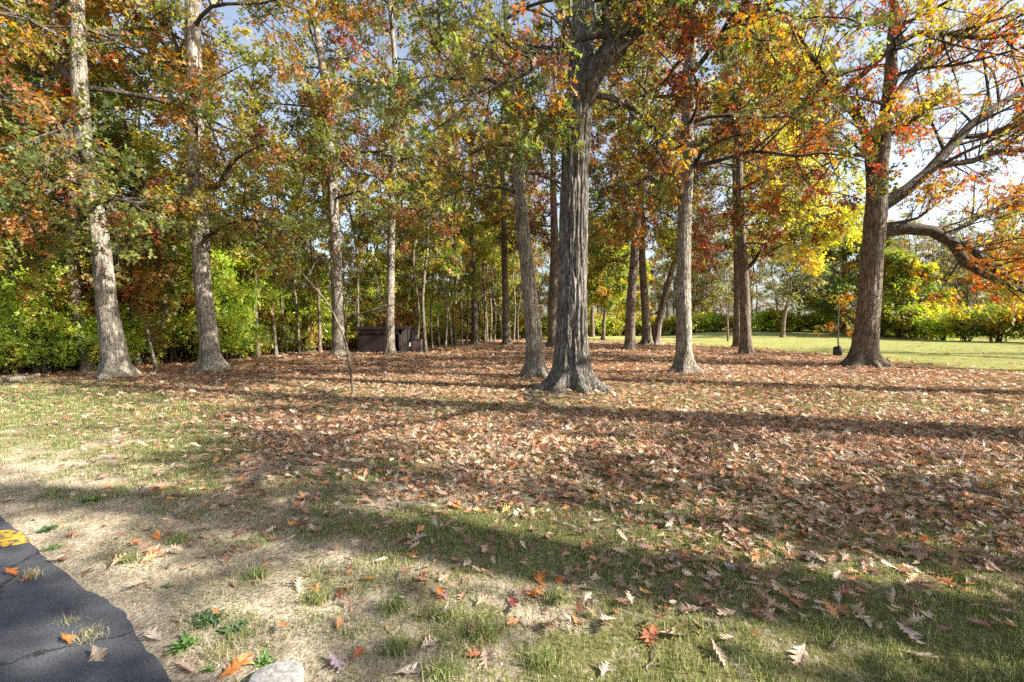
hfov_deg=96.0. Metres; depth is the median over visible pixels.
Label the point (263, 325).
shrub
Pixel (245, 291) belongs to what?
young tree
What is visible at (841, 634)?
twig
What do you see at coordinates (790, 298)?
tree
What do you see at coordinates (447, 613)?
grass tuft
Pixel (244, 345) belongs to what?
shrub
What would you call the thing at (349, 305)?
shrub
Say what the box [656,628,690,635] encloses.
fallen leaf
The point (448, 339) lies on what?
shrub
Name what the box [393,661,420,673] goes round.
fallen leaf
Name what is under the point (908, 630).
fallen leaf
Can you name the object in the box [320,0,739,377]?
oak tree
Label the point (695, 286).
woodland tree
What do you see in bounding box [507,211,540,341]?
slim tree
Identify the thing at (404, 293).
young tree
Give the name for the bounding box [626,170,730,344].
oak tree
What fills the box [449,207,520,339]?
woodland tree
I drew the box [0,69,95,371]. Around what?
young tree
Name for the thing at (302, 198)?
slim tree
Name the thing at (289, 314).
young tree
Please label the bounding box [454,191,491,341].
slim tree
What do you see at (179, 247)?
slim tree
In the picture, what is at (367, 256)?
slim tree
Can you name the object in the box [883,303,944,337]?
hedge shrub
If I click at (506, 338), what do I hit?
oak tree
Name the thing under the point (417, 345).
door
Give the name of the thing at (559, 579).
fallen leaf
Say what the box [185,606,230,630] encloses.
weed clump
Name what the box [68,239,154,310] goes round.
young tree
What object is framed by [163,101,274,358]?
young tree
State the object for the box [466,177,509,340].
slim tree
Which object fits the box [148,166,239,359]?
young tree
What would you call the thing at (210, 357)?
oak tree
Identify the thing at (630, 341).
oak tree
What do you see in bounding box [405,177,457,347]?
slim tree
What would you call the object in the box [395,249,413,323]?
young tree
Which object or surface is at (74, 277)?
woodland tree
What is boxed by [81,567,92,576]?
fallen leaf
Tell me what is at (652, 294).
woodland tree
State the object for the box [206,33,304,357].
slim tree
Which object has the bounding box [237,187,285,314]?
young tree
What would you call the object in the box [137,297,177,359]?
shrub
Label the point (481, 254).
slim tree
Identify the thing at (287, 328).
shrub
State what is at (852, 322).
hedge shrub
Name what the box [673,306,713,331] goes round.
shrub
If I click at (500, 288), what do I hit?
slim tree
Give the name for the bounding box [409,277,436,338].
young tree
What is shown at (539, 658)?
grass tuft
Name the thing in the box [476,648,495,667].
fallen leaf
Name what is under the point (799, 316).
shrub
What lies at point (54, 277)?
young tree
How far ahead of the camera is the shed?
26.22 m
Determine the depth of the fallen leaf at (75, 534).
3.44 m
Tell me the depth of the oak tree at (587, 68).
10.62 m
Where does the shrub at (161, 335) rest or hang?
on the ground at (148, 613)
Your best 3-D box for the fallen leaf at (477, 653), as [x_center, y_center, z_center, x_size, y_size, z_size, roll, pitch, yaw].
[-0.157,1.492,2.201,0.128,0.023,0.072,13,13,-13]
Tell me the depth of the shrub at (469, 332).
42.79 m
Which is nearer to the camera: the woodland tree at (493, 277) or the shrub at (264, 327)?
the shrub at (264, 327)
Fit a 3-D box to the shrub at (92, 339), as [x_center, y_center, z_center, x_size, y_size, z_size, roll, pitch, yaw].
[-13.948,-0.204,15.710,2.746,2.602,2.845,0,2,1]
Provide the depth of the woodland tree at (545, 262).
64.70 m
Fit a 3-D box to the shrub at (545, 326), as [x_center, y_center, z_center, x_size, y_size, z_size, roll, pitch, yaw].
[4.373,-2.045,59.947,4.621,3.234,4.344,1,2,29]
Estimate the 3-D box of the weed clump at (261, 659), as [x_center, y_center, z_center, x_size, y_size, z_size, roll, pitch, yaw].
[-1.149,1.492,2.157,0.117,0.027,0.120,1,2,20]
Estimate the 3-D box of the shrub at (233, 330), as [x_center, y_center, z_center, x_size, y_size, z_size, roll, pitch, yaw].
[-13.074,-0.483,20.045,3.164,2.893,3.054,-1,2,-17]
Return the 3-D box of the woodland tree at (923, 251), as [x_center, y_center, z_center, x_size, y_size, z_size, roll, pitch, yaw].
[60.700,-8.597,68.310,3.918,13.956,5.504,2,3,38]
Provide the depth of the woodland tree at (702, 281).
69.32 m
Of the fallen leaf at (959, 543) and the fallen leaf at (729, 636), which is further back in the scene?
the fallen leaf at (959, 543)
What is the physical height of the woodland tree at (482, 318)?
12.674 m
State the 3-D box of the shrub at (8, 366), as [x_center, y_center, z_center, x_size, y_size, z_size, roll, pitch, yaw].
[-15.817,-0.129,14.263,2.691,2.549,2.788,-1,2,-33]
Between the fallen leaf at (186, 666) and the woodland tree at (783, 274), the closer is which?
the fallen leaf at (186, 666)
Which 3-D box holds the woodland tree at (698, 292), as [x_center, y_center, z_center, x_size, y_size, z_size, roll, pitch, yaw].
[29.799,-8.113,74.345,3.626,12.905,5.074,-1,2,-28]
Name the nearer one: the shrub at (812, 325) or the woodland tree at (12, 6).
the woodland tree at (12, 6)
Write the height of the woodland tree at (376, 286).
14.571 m
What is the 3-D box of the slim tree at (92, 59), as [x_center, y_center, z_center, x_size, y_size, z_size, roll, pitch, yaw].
[-17.141,-6.599,17.660,4.709,15.344,4.134,2,2,45]
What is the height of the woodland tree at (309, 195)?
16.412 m
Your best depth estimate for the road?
2.41 m
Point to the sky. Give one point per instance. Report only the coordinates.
(908, 172)
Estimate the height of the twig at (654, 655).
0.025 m
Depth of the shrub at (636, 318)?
66.26 m
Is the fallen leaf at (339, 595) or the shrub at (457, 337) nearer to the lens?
the fallen leaf at (339, 595)
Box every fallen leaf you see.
[3,567,19,574]
[47,554,63,560]
[62,634,76,642]
[71,529,83,538]
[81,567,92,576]
[88,645,108,661]
[127,580,148,586]
[141,626,160,639]
[151,529,160,539]
[171,658,196,671]
[215,652,253,681]
[267,533,280,539]
[293,577,309,592]
[305,582,319,598]
[326,648,344,670]
[336,589,346,597]
[352,645,368,659]
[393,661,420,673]
[402,550,417,557]
[407,533,426,542]
[414,574,428,579]
[419,635,438,649]
[436,586,447,600]
[438,592,449,598]
[463,558,472,565]
[465,645,481,657]
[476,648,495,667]
[508,595,518,606]
[526,589,538,596]
[534,570,546,586]
[554,577,564,583]
[576,583,592,587]
[599,660,610,675]
[601,614,614,619]
[640,624,659,645]
[647,623,659,635]
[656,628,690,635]
[663,540,673,545]
[673,580,687,590]
[678,602,704,612]
[694,595,710,605]
[709,634,727,666]
[716,607,735,615]
[720,632,732,639]
[725,561,740,570]
[745,524,753,530]
[786,639,811,666]
[831,590,841,604]
[837,584,850,594]
[862,616,874,626]
[893,618,926,643]
[901,649,937,657]
[955,541,969,547]
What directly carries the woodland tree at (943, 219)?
on the ground at (148, 613)
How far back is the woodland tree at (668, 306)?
90.53 m
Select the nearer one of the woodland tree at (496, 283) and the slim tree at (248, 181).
the slim tree at (248, 181)
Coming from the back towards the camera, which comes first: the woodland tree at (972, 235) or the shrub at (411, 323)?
the woodland tree at (972, 235)
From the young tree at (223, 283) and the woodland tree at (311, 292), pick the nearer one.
the young tree at (223, 283)
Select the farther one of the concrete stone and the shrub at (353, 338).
the shrub at (353, 338)
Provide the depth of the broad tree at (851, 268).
56.71 m
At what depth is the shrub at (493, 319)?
50.66 m
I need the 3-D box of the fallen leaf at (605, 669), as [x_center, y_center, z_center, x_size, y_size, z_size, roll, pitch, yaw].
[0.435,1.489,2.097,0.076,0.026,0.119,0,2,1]
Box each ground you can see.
[0,325,1023,681]
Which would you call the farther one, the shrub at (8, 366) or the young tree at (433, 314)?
the young tree at (433, 314)
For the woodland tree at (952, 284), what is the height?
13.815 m
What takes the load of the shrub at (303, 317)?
on the ground at (148, 613)
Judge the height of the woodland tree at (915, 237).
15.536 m
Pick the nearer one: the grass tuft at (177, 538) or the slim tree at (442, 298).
the grass tuft at (177, 538)
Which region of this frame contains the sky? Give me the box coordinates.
[2,0,1023,323]
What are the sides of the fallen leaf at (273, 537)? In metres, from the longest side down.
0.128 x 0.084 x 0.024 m
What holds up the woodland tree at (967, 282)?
on the ground at (148, 613)
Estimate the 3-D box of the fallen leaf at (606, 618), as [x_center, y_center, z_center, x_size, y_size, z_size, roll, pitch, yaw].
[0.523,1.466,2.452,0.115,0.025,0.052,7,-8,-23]
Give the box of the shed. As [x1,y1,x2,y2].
[356,327,415,352]
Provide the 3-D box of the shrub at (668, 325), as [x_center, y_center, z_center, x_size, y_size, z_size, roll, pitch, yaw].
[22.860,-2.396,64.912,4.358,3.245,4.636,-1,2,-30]
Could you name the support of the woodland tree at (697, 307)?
on the ground at (148, 613)
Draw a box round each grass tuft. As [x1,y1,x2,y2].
[107,547,149,565]
[163,528,196,545]
[235,559,276,582]
[291,579,338,610]
[372,590,412,624]
[380,628,427,664]
[416,642,469,681]
[424,596,467,627]
[465,614,509,644]
[514,637,563,673]
[540,583,574,608]
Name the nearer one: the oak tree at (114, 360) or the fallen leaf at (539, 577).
the fallen leaf at (539, 577)
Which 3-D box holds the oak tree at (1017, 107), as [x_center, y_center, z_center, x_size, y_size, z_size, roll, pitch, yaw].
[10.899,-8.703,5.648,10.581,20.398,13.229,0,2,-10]
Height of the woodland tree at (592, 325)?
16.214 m
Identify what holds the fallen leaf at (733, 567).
on the ground at (148, 613)
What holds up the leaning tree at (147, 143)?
on the ground at (148, 613)
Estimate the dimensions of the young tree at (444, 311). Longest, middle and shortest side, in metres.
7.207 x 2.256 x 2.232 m
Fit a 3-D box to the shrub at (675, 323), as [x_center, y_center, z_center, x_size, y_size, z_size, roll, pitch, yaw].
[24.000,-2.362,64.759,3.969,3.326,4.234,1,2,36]
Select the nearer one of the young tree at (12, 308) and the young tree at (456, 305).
the young tree at (12, 308)
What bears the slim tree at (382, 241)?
on the ground at (148, 613)
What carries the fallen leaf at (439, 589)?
on the ground at (148, 613)
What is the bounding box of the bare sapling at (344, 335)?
[241,232,424,394]
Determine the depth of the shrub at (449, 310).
42.74 m
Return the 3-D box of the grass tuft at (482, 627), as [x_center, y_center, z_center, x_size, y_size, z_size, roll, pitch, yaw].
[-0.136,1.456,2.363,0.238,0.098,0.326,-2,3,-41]
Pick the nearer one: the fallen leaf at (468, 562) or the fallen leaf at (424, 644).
the fallen leaf at (424, 644)
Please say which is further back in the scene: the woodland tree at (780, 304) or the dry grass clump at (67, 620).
the woodland tree at (780, 304)
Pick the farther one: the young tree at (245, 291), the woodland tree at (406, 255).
the woodland tree at (406, 255)
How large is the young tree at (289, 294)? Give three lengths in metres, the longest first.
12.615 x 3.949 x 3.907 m
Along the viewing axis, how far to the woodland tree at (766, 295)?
79.91 m
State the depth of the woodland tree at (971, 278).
61.37 m
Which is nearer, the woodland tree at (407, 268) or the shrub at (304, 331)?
the shrub at (304, 331)
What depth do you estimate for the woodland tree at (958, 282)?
65.07 m
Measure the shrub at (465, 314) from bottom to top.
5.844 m
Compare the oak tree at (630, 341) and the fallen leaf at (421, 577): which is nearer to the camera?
the fallen leaf at (421, 577)
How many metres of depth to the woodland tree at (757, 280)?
70.74 m
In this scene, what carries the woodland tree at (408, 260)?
on the ground at (148, 613)
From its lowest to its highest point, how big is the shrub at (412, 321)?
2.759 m
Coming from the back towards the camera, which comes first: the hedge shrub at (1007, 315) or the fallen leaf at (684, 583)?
the hedge shrub at (1007, 315)
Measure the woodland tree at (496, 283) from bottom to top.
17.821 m
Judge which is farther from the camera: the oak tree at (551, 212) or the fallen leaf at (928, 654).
the oak tree at (551, 212)
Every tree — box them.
[0,0,104,312]
[0,0,129,291]
[0,0,147,290]
[0,0,179,364]
[0,0,228,372]
[0,0,325,379]
[0,0,337,371]
[0,3,119,368]
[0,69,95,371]
[0,116,92,373]
[0,137,67,317]
[0,203,66,372]
[0,236,36,317]
[1,3,114,240]
[5,6,123,363]
[21,36,241,351]
[35,0,213,365]
[52,131,188,368]
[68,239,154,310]
[92,121,179,313]
[120,53,239,276]
[122,41,224,361]
[122,82,217,361]
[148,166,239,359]
[149,103,217,358]
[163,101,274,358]
[164,172,265,311]
[177,293,226,321]
[184,189,257,322]
[190,163,257,324]
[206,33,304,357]
[207,0,458,355]
[210,126,273,357]
[215,113,284,317]
[229,86,316,355]
[232,207,280,329]
[235,159,292,296]
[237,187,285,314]
[240,168,306,320]
[241,184,294,347]
[248,121,306,352]
[252,133,322,354]
[257,190,308,320]
[261,75,348,352]
[266,159,331,351]
[271,0,496,354]
[275,176,330,351]
[276,216,318,350]
[279,128,377,319]
[285,201,331,351]
[286,130,329,350]
[292,194,344,348]
[300,192,350,350]
[301,191,350,319]
[312,226,354,295]
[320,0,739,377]
[327,131,386,349]
[338,126,411,325]
[341,158,386,347]
[341,162,397,302]
[343,212,380,316]
[346,243,385,320]
[350,218,384,321]
[355,222,411,320]
[361,153,435,317]
[366,227,403,320]
[374,194,435,301]
[376,0,739,394]
[381,62,466,352]
[383,128,445,338]
[385,209,448,338]
[385,272,416,323]
[395,201,426,283]
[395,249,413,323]
[400,243,421,313]
[401,33,527,343]
[404,261,436,316]
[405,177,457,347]
[408,266,446,315]
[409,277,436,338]
[411,168,463,347]
[413,238,445,294]
[417,196,463,347]
[417,260,444,341]
[419,172,472,348]
[429,158,483,345]
[434,234,469,303]
[435,267,456,323]
[438,205,480,338]
[441,282,464,328]
[444,126,496,343]
[445,29,561,344]
[445,174,487,346]
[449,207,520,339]
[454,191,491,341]
[457,226,495,327]
[459,191,500,339]
[463,154,506,341]
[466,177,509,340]
[469,183,515,341]
[477,181,516,338]
[479,207,522,338]
[486,183,538,340]
[486,212,519,313]
[489,234,524,338]
[492,0,607,346]
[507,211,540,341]
[509,186,558,322]
[511,273,540,337]
[520,209,549,297]
[529,0,908,373]
[532,215,548,304]
[536,229,549,298]
[537,238,558,313]
[545,215,626,336]
[587,206,654,339]
[588,2,729,349]
[589,66,720,344]
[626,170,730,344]
[636,258,659,317]
[639,262,661,315]
[640,262,661,313]
[646,0,901,347]
[646,232,675,318]
[648,220,675,314]
[652,262,665,313]
[654,220,696,316]
[655,273,671,317]
[659,250,676,312]
[671,1,851,354]
[676,267,702,311]
[691,230,716,310]
[691,256,708,311]
[691,268,718,311]
[692,232,704,308]
[693,229,725,310]
[694,261,725,310]
[697,242,722,311]
[701,247,752,340]
[701,256,723,311]
[712,224,759,304]
[713,237,733,314]
[721,251,750,309]
[727,260,752,308]
[728,225,772,296]
[747,222,771,317]
[748,244,768,328]
[749,0,1023,367]
[754,252,794,310]
[757,249,828,337]
[765,263,785,310]
[778,201,941,333]
[778,216,818,329]
[816,0,1023,206]
[837,248,962,337]
[885,219,912,333]
[893,212,947,302]
[893,235,921,304]
[893,239,911,310]
[898,212,947,303]
[917,225,962,303]
[917,236,931,263]
[918,211,966,288]
[924,215,966,308]
[933,216,981,305]
[936,229,979,306]
[939,236,977,310]
[947,231,978,313]
[949,244,985,314]
[956,232,990,310]
[963,231,994,308]
[964,202,1021,307]
[967,198,1022,336]
[971,187,1023,309]
[983,215,1023,298]
[1003,206,1023,296]
[1007,245,1023,307]
[1008,220,1023,300]
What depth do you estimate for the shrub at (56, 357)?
15.10 m
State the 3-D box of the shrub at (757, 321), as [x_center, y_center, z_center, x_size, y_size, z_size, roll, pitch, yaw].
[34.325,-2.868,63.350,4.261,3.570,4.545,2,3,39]
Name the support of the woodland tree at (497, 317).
on the ground at (148, 613)
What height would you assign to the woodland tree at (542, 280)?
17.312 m
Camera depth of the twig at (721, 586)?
2.75 m
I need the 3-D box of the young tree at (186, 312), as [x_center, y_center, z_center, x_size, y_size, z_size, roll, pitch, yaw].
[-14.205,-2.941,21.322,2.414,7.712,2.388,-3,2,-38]
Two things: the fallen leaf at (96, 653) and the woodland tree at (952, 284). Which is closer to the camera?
the fallen leaf at (96, 653)
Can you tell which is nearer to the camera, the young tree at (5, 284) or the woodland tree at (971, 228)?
the young tree at (5, 284)
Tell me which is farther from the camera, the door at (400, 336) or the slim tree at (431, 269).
the slim tree at (431, 269)
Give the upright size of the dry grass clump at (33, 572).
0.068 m
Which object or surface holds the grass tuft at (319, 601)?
on the ground at (148, 613)
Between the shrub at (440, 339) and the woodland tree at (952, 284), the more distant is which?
the woodland tree at (952, 284)
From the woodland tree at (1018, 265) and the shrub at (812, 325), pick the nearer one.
the woodland tree at (1018, 265)
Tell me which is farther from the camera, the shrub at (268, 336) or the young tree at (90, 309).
the shrub at (268, 336)
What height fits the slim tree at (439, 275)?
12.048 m
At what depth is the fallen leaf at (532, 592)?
2.69 m
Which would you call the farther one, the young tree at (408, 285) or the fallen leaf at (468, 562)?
the young tree at (408, 285)
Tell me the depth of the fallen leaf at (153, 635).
2.35 m
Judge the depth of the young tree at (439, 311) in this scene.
37.34 m
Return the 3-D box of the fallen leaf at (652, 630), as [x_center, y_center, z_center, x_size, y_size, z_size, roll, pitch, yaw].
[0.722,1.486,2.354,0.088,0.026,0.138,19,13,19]
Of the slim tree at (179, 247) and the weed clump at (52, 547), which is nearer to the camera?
the weed clump at (52, 547)
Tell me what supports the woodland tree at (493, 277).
on the ground at (148, 613)
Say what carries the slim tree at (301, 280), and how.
on the ground at (148, 613)
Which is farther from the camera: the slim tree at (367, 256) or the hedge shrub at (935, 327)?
the hedge shrub at (935, 327)
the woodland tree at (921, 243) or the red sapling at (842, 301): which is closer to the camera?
the red sapling at (842, 301)
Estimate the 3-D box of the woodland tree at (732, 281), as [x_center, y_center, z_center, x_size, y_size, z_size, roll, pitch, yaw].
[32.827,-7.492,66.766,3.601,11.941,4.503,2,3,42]
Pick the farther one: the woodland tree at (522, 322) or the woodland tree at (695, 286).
the woodland tree at (695, 286)
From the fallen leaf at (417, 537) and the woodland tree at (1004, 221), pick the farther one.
the woodland tree at (1004, 221)
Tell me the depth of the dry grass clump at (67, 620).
2.47 m
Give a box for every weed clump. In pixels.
[32,524,58,532]
[41,544,63,550]
[79,495,104,502]
[166,630,200,654]
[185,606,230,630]
[202,661,213,672]
[216,619,247,636]
[250,648,278,668]
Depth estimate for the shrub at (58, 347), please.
14.37 m
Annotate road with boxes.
[0,517,171,681]
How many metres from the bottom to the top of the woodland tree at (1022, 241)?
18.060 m
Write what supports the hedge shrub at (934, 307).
on the ground at (148, 613)
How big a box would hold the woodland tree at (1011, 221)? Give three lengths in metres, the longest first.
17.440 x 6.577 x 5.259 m
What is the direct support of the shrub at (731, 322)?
on the ground at (148, 613)
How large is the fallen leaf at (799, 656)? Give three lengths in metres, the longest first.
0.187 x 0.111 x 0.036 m
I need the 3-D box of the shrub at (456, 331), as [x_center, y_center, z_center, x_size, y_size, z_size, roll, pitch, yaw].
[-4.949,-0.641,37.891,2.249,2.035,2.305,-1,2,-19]
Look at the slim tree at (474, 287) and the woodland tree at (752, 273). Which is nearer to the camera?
the slim tree at (474, 287)
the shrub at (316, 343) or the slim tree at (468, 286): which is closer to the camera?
the shrub at (316, 343)
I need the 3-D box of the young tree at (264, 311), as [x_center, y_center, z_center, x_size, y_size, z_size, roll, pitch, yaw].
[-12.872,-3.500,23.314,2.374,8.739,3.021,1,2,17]
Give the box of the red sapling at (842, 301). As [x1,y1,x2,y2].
[811,292,856,345]
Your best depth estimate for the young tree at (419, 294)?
41.35 m
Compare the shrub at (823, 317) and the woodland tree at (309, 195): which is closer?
the woodland tree at (309, 195)
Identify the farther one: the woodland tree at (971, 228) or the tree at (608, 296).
the woodland tree at (971, 228)
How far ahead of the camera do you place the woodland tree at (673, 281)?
72.56 m
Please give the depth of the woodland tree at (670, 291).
71.14 m
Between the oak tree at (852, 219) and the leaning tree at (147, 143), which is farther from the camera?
the oak tree at (852, 219)
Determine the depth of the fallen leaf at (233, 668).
2.11 m
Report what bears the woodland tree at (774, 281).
on the ground at (148, 613)
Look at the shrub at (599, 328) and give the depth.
64.18 m
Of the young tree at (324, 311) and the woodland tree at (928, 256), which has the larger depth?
the woodland tree at (928, 256)
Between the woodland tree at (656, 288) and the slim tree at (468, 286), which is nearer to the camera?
the slim tree at (468, 286)
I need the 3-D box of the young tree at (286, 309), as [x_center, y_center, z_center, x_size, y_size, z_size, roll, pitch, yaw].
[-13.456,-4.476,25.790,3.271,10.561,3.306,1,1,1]
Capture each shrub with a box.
[0,296,94,374]
[0,298,55,374]
[22,333,77,371]
[40,300,154,368]
[95,308,153,357]
[117,297,187,364]
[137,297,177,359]
[138,305,192,360]
[145,314,172,359]
[169,296,253,358]
[170,310,242,360]
[195,303,268,359]
[237,326,275,356]
[244,310,282,355]
[245,270,345,348]
[249,310,272,354]
[258,312,293,353]
[262,321,289,353]
[264,319,300,353]
[287,315,328,351]
[303,325,323,349]
[314,314,355,349]
[317,309,365,347]
[329,289,384,344]
[348,315,384,347]
[351,324,365,348]
[366,306,416,328]
[397,315,421,335]
[404,314,435,338]
[412,320,436,345]
[417,311,449,345]
[424,292,462,320]
[429,315,459,344]
[430,328,447,344]
[441,313,466,342]
[447,324,463,343]
[448,322,463,344]
[454,309,478,339]
[456,297,495,338]
[463,325,483,341]
[478,313,502,338]
[492,311,524,337]
[496,310,523,336]
[540,313,547,335]
[541,315,547,336]
[587,309,602,332]
[594,315,624,335]
[594,316,614,335]
[613,310,639,335]
[619,311,641,333]
[635,315,662,334]
[651,314,667,333]
[662,312,675,334]
[666,314,699,332]
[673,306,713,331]
[692,311,718,331]
[702,309,729,329]
[704,313,729,331]
[722,315,732,330]
[751,307,777,331]
[760,311,787,331]
[763,303,807,331]
[790,317,805,331]
[795,313,813,330]
[800,312,826,331]
[801,305,846,332]
[847,307,854,331]
[880,303,904,335]
[880,305,894,334]
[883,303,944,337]
[884,299,974,339]
[900,320,923,338]
[910,302,958,340]
[929,302,1012,341]
[950,299,1023,341]
[983,299,1023,341]
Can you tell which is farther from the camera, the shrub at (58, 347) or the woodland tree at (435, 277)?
the woodland tree at (435, 277)
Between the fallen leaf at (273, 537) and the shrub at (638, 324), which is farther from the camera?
the shrub at (638, 324)
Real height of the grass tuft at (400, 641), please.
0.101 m
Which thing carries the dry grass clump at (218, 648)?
on the ground at (148, 613)
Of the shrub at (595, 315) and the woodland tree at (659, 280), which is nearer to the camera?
the shrub at (595, 315)
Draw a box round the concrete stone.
[248,660,304,681]
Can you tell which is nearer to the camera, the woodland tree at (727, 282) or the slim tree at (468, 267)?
the slim tree at (468, 267)
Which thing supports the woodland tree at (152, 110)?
on the ground at (148, 613)
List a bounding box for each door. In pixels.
[399,335,401,351]
[412,339,422,351]
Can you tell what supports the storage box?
on the ground at (148, 613)
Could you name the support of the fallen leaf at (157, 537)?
on the ground at (148, 613)
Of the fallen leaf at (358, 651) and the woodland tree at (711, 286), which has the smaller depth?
the fallen leaf at (358, 651)
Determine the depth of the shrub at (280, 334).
24.47 m
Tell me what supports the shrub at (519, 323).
on the ground at (148, 613)
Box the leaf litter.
[0,333,1023,636]
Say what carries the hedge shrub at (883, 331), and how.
on the ground at (148, 613)
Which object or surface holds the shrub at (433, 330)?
on the ground at (148, 613)
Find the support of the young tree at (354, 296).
on the ground at (148, 613)
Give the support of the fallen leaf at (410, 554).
on the ground at (148, 613)
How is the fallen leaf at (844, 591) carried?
on the ground at (148, 613)
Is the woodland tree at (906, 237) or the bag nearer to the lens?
the bag
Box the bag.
[833,345,842,355]
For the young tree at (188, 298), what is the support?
on the ground at (148, 613)
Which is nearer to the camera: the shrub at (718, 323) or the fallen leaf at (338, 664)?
the fallen leaf at (338, 664)
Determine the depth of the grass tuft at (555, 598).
2.62 m
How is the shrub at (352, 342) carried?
on the ground at (148, 613)
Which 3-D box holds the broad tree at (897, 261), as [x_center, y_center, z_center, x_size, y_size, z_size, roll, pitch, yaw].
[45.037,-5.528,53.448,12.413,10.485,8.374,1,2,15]
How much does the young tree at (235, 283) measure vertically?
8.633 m
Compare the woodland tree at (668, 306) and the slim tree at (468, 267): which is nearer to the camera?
the slim tree at (468, 267)
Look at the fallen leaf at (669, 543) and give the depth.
3.31 m
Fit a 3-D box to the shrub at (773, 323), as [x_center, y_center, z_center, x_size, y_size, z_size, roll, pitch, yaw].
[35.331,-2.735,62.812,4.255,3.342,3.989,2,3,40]
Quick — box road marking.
[0,530,31,546]
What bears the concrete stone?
on the ground at (148, 613)
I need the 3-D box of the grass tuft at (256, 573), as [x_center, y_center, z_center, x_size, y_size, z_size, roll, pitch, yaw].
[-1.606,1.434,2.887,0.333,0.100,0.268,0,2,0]
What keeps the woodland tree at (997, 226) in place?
on the ground at (148, 613)
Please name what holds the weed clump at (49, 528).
on the ground at (148, 613)
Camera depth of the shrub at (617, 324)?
64.31 m
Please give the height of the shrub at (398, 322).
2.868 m
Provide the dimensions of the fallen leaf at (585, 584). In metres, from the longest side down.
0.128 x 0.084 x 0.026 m
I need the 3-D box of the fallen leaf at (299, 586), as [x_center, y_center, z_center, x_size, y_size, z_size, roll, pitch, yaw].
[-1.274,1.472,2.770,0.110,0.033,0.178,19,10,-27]
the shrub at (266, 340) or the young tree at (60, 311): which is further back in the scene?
the shrub at (266, 340)
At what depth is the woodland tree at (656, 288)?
84.57 m
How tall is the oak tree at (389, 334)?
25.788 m
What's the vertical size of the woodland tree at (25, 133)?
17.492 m
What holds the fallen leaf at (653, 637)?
on the ground at (148, 613)
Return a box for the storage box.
[408,339,422,351]
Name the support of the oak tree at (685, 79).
on the ground at (148, 613)
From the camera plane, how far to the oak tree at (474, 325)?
37.57 m
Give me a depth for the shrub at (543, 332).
59.02 m
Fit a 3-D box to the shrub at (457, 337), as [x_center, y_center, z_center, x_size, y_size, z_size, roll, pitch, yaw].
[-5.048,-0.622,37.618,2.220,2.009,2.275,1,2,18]
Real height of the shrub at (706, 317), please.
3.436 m
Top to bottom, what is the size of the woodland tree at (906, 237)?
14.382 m
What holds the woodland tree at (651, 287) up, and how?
on the ground at (148, 613)
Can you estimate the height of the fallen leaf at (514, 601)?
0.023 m
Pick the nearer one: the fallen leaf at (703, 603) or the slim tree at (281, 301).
the fallen leaf at (703, 603)
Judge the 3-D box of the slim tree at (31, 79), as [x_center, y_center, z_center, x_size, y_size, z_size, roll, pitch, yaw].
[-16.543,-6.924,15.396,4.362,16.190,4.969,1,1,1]
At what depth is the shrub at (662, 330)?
64.90 m
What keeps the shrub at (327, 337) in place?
on the ground at (148, 613)
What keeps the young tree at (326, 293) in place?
on the ground at (148, 613)
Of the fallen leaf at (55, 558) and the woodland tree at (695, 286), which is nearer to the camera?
the fallen leaf at (55, 558)
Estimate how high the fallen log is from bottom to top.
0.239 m
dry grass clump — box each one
[6,565,51,586]
[39,609,90,629]
[52,618,110,657]
[188,634,252,675]
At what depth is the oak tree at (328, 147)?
22.53 m
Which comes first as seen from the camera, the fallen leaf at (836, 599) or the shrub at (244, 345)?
the fallen leaf at (836, 599)
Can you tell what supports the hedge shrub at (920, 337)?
on the ground at (148, 613)
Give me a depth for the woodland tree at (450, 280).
49.76 m
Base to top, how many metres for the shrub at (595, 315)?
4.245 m
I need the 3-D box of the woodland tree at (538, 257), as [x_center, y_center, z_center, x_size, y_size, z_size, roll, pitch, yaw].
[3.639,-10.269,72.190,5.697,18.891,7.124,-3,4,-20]
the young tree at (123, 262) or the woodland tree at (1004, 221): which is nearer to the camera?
the young tree at (123, 262)
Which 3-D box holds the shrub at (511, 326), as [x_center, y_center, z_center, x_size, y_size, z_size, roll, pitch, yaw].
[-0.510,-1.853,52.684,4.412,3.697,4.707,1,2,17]
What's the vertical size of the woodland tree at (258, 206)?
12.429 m
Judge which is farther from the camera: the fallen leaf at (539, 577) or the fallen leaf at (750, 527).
the fallen leaf at (750, 527)
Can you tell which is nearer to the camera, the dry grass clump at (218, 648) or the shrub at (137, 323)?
the dry grass clump at (218, 648)
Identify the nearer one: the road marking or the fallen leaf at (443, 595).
the fallen leaf at (443, 595)
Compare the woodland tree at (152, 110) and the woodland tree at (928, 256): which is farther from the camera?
the woodland tree at (928, 256)
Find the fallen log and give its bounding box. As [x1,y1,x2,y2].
[0,375,37,383]
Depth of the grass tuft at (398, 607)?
2.54 m
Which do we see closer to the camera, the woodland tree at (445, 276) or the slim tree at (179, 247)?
the slim tree at (179, 247)
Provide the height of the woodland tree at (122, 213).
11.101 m
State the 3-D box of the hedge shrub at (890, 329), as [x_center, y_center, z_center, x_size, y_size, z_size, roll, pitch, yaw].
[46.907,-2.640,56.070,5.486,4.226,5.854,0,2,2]
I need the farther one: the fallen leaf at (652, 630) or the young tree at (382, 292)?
the young tree at (382, 292)
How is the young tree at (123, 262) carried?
on the ground at (148, 613)
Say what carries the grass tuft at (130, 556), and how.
on the ground at (148, 613)
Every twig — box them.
[646,633,661,670]
[711,580,731,589]
[832,627,858,647]

